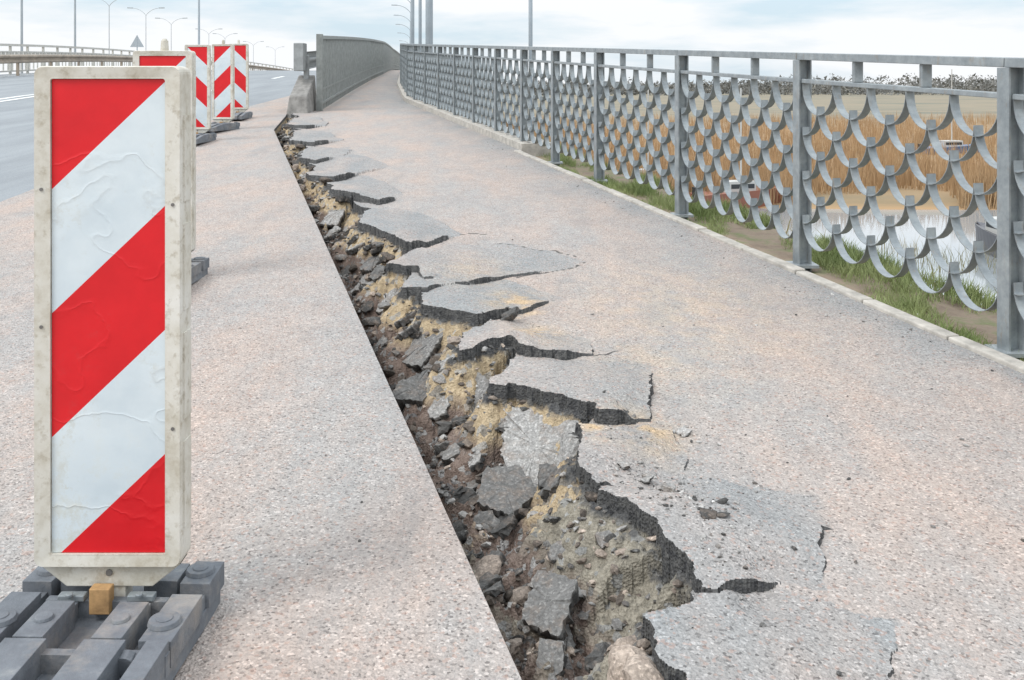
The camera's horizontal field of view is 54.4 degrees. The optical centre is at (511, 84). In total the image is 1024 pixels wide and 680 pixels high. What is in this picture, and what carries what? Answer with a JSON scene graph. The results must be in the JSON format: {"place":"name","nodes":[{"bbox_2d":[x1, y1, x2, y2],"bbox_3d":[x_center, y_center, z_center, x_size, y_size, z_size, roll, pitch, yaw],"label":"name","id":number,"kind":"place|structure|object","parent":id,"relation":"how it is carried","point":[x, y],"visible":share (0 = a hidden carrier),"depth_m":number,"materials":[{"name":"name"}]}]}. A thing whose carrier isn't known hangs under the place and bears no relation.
{"place":"outdoors","nodes":[
{"label":"outdoors","id":0,"kind":"place"},
{"bbox_2d":[0,70,315,201],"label":"road","id":1,"kind":"structure","parent":0,"point":[16,147],"depth_m":16.06,"materials":[{"name":"grey asphalt"}]},
{"bbox_2d":[0,70,284,101],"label":"lane markings","id":2,"kind":"object","parent":1,"relation":"on","point":[33,94],"visible":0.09,"depth_m":20.84,"materials":[{"name":"paint"}]},
{"bbox_2d":[0,55,285,75],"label":"crash barrier","id":3,"kind":"object","parent":1,"relation":"on","point":[19,59],"visible":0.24,"depth_m":41.63,"materials":[{"name":"metal"}]},
{"bbox_2d":[0,43,293,74],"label":"bridge railing","id":4,"kind":"object","parent":1,"relation":"on","point":[10,70],"visible":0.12,"depth_m":43.96,"materials":[{"name":"metal"}]},
{"bbox_2d":[397,75,550,155],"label":"bridge edge beam","id":5,"kind":"structure","parent":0,"point":[530,148],"depth_m":12.40,"materials":[{"name":"grey concrete"}]},
{"bbox_2d":[0,70,1023,679],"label":"cracked pavement","id":6,"kind":"structure","parent":0,"point":[282,354],"depth_m":2.98,"materials":[{"name":"grey asphalt"}]},
{"bbox_2d":[0,66,223,679],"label":"traffic barrier board","id":7,"kind":"object","parent":6,"relation":"on","point":[114,587],"visible":1,"depth_m":1.96,"materials":[{"name":"white plastic"}]},
{"bbox_2d":[133,39,208,284],"bbox_3d":[-1.709,0.362,4.610,0.401,1.178,0.791,0,0,-2],"label":"traffic barrier board","id":8,"kind":"object","parent":6,"relation":"on","point":[164,56],"visible":0.19,"depth_m":4.87,"materials":[{"name":"white plastic"}]},
{"bbox_2d":[185,45,216,143],"bbox_3d":[-3.653,0.094,11.310,0.401,1.118,0.791,0,0,-3],"label":"traffic barrier board","id":9,"kind":"object","parent":6,"relation":"on","point":[203,89],"visible":0.49,"depth_m":11.57,"materials":[{"name":"white plastic"}]},
{"bbox_2d":[207,40,239,131],"bbox_3d":[-3.842,-0.003,12.813,0.401,1.178,0.791,0,0,7],"label":"traffic barrier board","id":10,"kind":"object","parent":6,"relation":"on","point":[223,83],"visible":0.82,"depth_m":13.07,"materials":[{"name":"white plastic"}]},
{"bbox_2d":[234,40,252,118],"bbox_3d":[-4.099,-0.088,14.711,0.401,1.178,0.791,0,0,-6],"label":"traffic barrier board","id":11,"kind":"object","parent":6,"relation":"on","point":[241,79],"visible":0.59,"depth_m":14.98,"materials":[{"name":"white plastic"}]},
{"bbox_2d":[287,75,315,116],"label":"concrete end block","id":12,"kind":"structure","parent":6,"relation":"on","point":[302,98],"depth_m":16.12,"materials":[{"name":"grey concrete"}]},
{"bbox_2d":[294,43,315,78],"bbox_3d":[-7.366,-0.772,62.447,0.852,2.504,92.627,0,0,-4],"label":"crash barrier","id":13,"kind":"object","parent":12,"relation":"on","point":[304,60],"visible":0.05,"depth_m":16.40,"materials":[{"name":"metal"}]},
{"bbox_2d":[316,34,399,110],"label":"barrier wall","id":14,"kind":"structure","parent":6,"relation":"on","point":[345,65],"depth_m":21.48,"materials":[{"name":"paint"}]},
{"bbox_2d":[276,116,687,679],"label":"soil clods","id":15,"kind":"object","parent":6,"relation":"on","point":[627,660],"visible":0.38,"depth_m":2.35,"materials":[{"name":"brown soil"}]},
{"bbox_2d":[277,115,1023,679],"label":"broken asphalt rubble","id":16,"kind":"object","parent":6,"relation":"on","point":[529,457],"visible":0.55,"depth_m":2.87,"materials":[{"name":"grey asphalt"}]},
{"bbox_2d":[400,43,1023,360],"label":"bridge railing","id":17,"kind":"object","parent":6,"relation":"on","point":[429,76],"visible":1,"depth_m":5.56,"materials":[{"name":"grey metal"}]},
{"bbox_2d":[0,0,1023,85],"label":"sky","id":18,"kind":"structure","parent":0,"point":[976,28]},
{"bbox_2d":[479,85,996,343],"bbox_3d":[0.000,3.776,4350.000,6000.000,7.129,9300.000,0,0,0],"label":"wetland ground","id":19,"kind":"structure","parent":0,"point":[769,242],"depth_m":54.24,"materials":[{"name":"brown soil"}]},
{"bbox_2d":[20,0,22,72],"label":"street lamp","id":20,"kind":"object","parent":19,"relation":"on","point":[21,23],"depth_m":53.95,"materials":[{"name":"metal"}]},
{"bbox_2d":[74,0,75,51],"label":"street lamp","id":21,"kind":"object","parent":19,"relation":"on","point":[74,25],"depth_m":61.45,"materials":[{"name":"metal"}]},
{"bbox_2d":[198,0,199,44],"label":"street lamp","id":22,"kind":"object","parent":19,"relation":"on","point":[198,22],"depth_m":61.95,"materials":[{"name":"metal"}]},
{"bbox_2d":[408,0,410,43],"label":"street lamp","id":23,"kind":"object","parent":19,"relation":"on","point":[410,21],"visible":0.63,"depth_m":121.95,"materials":[{"name":"metal"}]},
{"bbox_2d":[411,0,413,43],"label":"tall mast","id":24,"kind":"object","parent":19,"relation":"on","point":[412,21],"depth_m":30.45,"materials":[{"name":"metal"}]},
{"bbox_2d":[418,0,421,51],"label":"tall mast","id":25,"kind":"object","parent":19,"relation":"on","point":[419,21],"depth_m":32.45,"materials":[{"name":"metal"}]},
{"bbox_2d":[425,0,432,51],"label":"tall mast","id":26,"kind":"object","parent":19,"relation":"on","point":[429,23],"depth_m":31.40,"materials":[{"name":"metal"}]},
{"bbox_2d":[528,0,532,133],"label":"tall mast","id":27,"kind":"object","parent":19,"relation":"on","point":[531,26],"visible":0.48,"depth_m":43.92,"materials":[{"name":"metal"}]},
{"bbox_2d":[481,110,996,208],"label":"reed bed","id":28,"kind":"object","parent":19,"relation":"on","point":[972,172],"visible":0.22,"depth_m":69.87,"materials":[{"name":"brown plant"}]},
{"bbox_2d":[481,73,996,95],"bbox_3d":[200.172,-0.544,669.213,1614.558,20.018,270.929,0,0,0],"label":"distant tree line","id":29,"kind":"object","parent":19,"relation":"on","point":[980,85],"visible":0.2,"depth_m":583.03,"materials":[{"name":"green plant"}]},
{"bbox_2d":[514,150,1023,373],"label":"kerb","id":30,"kind":"structure","parent":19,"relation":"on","point":[988,352],"depth_m":4.72,"materials":[{"name":"concrete"}]},
{"bbox_2d":[534,135,1023,361],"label":"verge grass","id":31,"kind":"structure","parent":19,"relation":"on","point":[832,258],"depth_m":5.28,"materials":[{"name":"green plant"}]},
{"bbox_2d":[915,69,978,154],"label":"moored boat","id":32,"kind":"object","parent":19,"relation":"on","point":[957,143],"visible":0.39,"depth_m":85.44,"materials":[{"name":"paint"}]},
{"bbox_2d":[501,124,996,298],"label":"embankment grass","id":33,"kind":"structure","parent":0,"point":[788,227],"depth_m":6.66,"materials":[{"name":"green plant"}]},
{"bbox_2d":[730,208,996,304],"bbox_3d":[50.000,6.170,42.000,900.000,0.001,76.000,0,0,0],"label":"river water","id":34,"kind":"structure","parent":0,"point":[937,219],"depth_m":41.26,"materials":[{"name":"grey liquid"}]},
{"bbox_2d":[639,89,668,178],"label":"moored boat","id":35,"kind":"object","parent":34,"relation":"on","point":[648,132],"visible":0.05,"depth_m":56.96,"materials":[{"name":"paint"}]},
{"bbox_2d":[689,88,780,208],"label":"moored boat","id":36,"kind":"object","parent":34,"relation":"on","point":[735,187],"visible":0.33,"depth_m":49.53,"materials":[{"name":"paint"}]},
{"bbox_2d":[828,228,996,273],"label":"water reeds","id":37,"kind":"object","parent":34,"relation":"in","point":[926,257],"visible":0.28,"depth_m":34.06,"materials":[{"name":"white liquid"}]},
{"bbox_2d":[975,216,996,257],"bbox_3d":[17.601,5.495,35.952,1.024,1.350,3.296,0,0,-2],"label":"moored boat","id":38,"kind":"object","parent":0,"point":[986,231],"visible":0.3,"depth_m":36.13,"materials":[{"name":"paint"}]},
{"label":"bridge deck","id":39,"kind":"structure","parent":0,"visible":0},
{"bbox_2d":[103,0,115,53],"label":"street lamp","id":40,"kind":"object","parent":39,"relation":"on","point":[109,27],"visible":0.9,"depth_m":125.99,"materials":[{"name":"metal"}]},
{"bbox_2d":[130,35,143,50],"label":"warning sign","id":41,"kind":"object","parent":39,"relation":"on","point":[137,43],"visible":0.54,"depth_m":59.98,"materials":[{"name":"metal"}]},
{"bbox_2d":[155,18,186,50],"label":"street lamp","id":42,"kind":"object","parent":39,"relation":"on","point":[171,24],"visible":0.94,"depth_m":164.98,"materials":[{"name":"metal"}]},
{"bbox_2d":[243,41,263,69],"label":"street lamp","id":43,"kind":"object","parent":39,"relation":"on","point":[253,50],"visible":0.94,"depth_m":253.97,"materials":[{"name":"metal"}]}
]}

